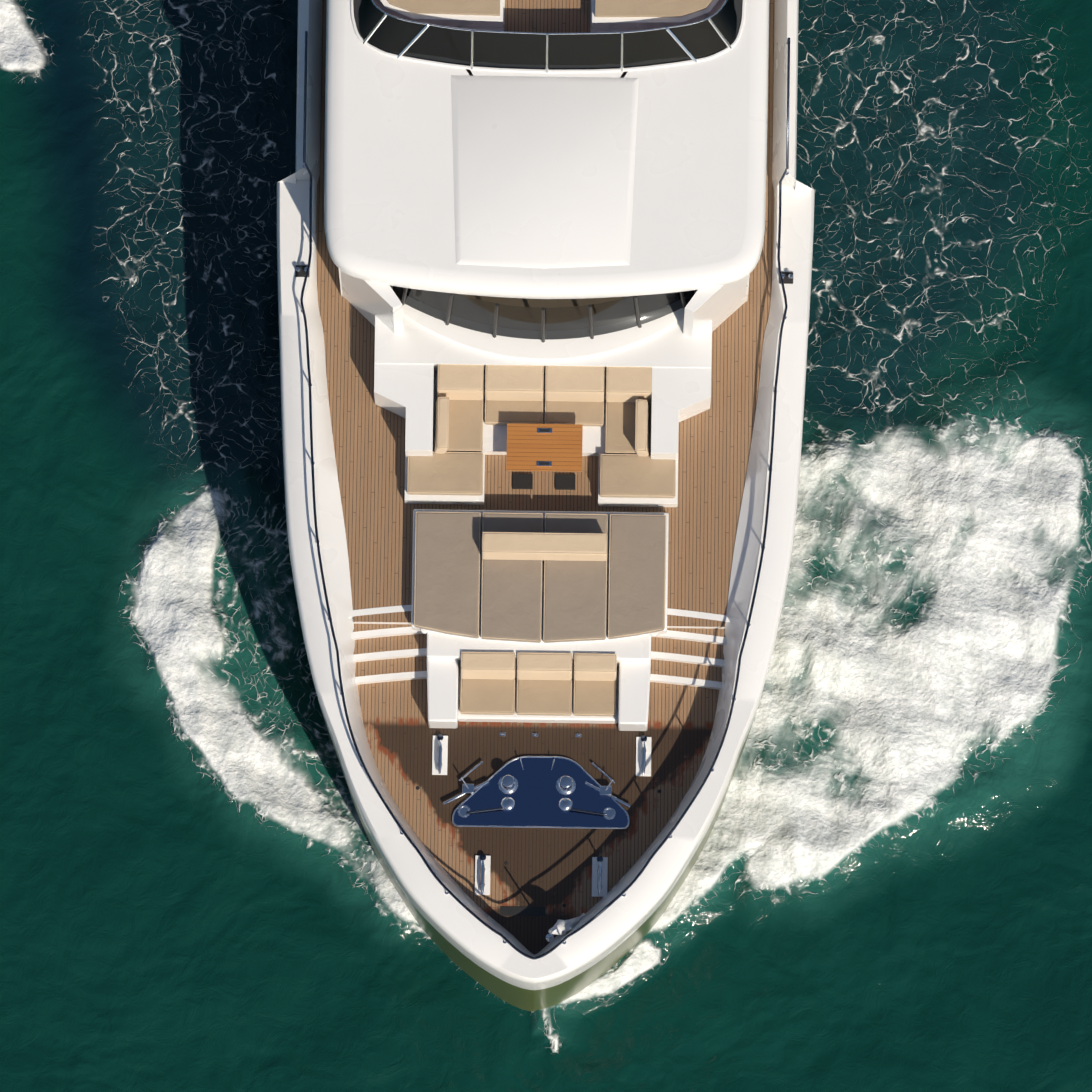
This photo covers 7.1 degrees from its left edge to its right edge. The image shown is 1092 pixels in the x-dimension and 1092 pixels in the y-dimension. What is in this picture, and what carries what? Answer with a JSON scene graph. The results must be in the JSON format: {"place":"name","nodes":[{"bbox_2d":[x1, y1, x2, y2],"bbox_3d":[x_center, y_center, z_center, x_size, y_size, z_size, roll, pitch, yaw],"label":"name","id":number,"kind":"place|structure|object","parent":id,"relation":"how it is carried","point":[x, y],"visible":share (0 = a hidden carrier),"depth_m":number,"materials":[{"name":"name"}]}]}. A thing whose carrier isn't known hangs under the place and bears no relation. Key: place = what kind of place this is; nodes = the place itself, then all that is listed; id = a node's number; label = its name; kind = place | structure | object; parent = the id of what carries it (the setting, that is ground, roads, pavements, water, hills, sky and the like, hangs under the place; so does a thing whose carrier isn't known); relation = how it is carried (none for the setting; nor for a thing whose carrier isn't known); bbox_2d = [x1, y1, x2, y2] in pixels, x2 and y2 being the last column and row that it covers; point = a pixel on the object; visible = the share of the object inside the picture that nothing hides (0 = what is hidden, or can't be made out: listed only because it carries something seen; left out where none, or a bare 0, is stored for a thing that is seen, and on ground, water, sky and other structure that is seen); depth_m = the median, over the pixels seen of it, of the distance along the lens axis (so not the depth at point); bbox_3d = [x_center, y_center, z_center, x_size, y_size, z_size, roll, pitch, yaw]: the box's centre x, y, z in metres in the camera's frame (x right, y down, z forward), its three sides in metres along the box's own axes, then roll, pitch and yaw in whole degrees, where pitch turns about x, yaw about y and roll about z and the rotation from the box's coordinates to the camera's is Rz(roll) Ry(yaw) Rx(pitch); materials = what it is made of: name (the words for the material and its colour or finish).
{"place":"outdoors","nodes":[
{"label":"outdoors","id":0,"kind":"place"},
{"bbox_2d":[0,0,1091,1091],"bbox_3d":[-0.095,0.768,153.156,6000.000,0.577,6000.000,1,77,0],"label":"sea","id":1,"kind":"structure","parent":0,"point":[885,885],"depth_m":152.96,"materials":[{"name":"liquid"}]},
{"bbox_2d":[277,0,814,1010],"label":"yacht hull","id":2,"kind":"object","parent":1,"relation":"on","point":[491,962],"visible":0.83,"depth_m":149.77,"materials":[{"name":"white plastic"}]},
{"bbox_2d":[443,756,630,828],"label":"anchor windlass platform","id":3,"kind":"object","parent":2,"relation":"on","point":[541,792],"visible":1,"depth_m":149.53,"materials":[{"name":"blue paint"}]},
{"bbox_2d":[407,364,675,715],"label":"seat cushions","id":4,"kind":"object","parent":2,"relation":"on","point":[447,572],"visible":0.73,"depth_m":149.52,"materials":[{"name":"beige fabric"},{"name":"taupe fabric"}]},
{"bbox_2d":[407,364,675,714],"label":"cushion piping","id":5,"kind":"object","parent":4,"relation":"on","point":[541,533],"visible":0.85,"depth_m":149.52,"materials":[{"name":"beige fabric"}]},
{"bbox_2d":[295,265,792,915],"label":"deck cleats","id":6,"kind":"object","parent":2,"relation":"on","point":[483,861],"visible":0.9,"depth_m":149.33,"materials":[{"name":"silver metal"}]},
{"bbox_2d":[339,0,749,506],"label":"deck superstructure","id":7,"kind":"object","parent":2,"relation":"on","point":[420,335],"visible":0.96,"depth_m":149.11,"materials":[{"name":"white plastic"}]},
{"bbox_2d":[324,0,768,298],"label":"yacht roof","id":8,"kind":"structure","parent":7,"relation":"on","point":[437,178],"depth_m":148.37,"materials":[{"name":"white plastic"}]},
{"bbox_2d":[506,423,582,489],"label":"teak table","id":9,"kind":"object","parent":2,"relation":"on","point":[544,447],"visible":1,"depth_m":149.64,"materials":[{"name":"orange wood"}]},
{"bbox_2d":[300,31,789,959],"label":"guard rails","id":10,"kind":"object","parent":2,"relation":"on","point":[562,941],"visible":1,"depth_m":149.37,"materials":[{"name":"grey metal"}]},
{"bbox_2d":[317,0,774,954],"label":"yacht decks","id":11,"kind":"object","parent":2,"relation":"attached to","point":[549,870],"visible":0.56,"depth_m":149.91,"materials":[{"name":"brown wood"}]},
{"bbox_2d":[411,509,668,730],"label":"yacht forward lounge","id":12,"kind":"object","parent":11,"relation":"on","point":[632,653],"visible":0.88,"depth_m":149.40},
{"bbox_2d":[546,913,584,941],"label":"jackstaff flag","id":13,"kind":"object","parent":2,"relation":"on","point":[561,927],"visible":0.98,"depth_m":148.39,"materials":[{"name":"white fabric"}]}
]}

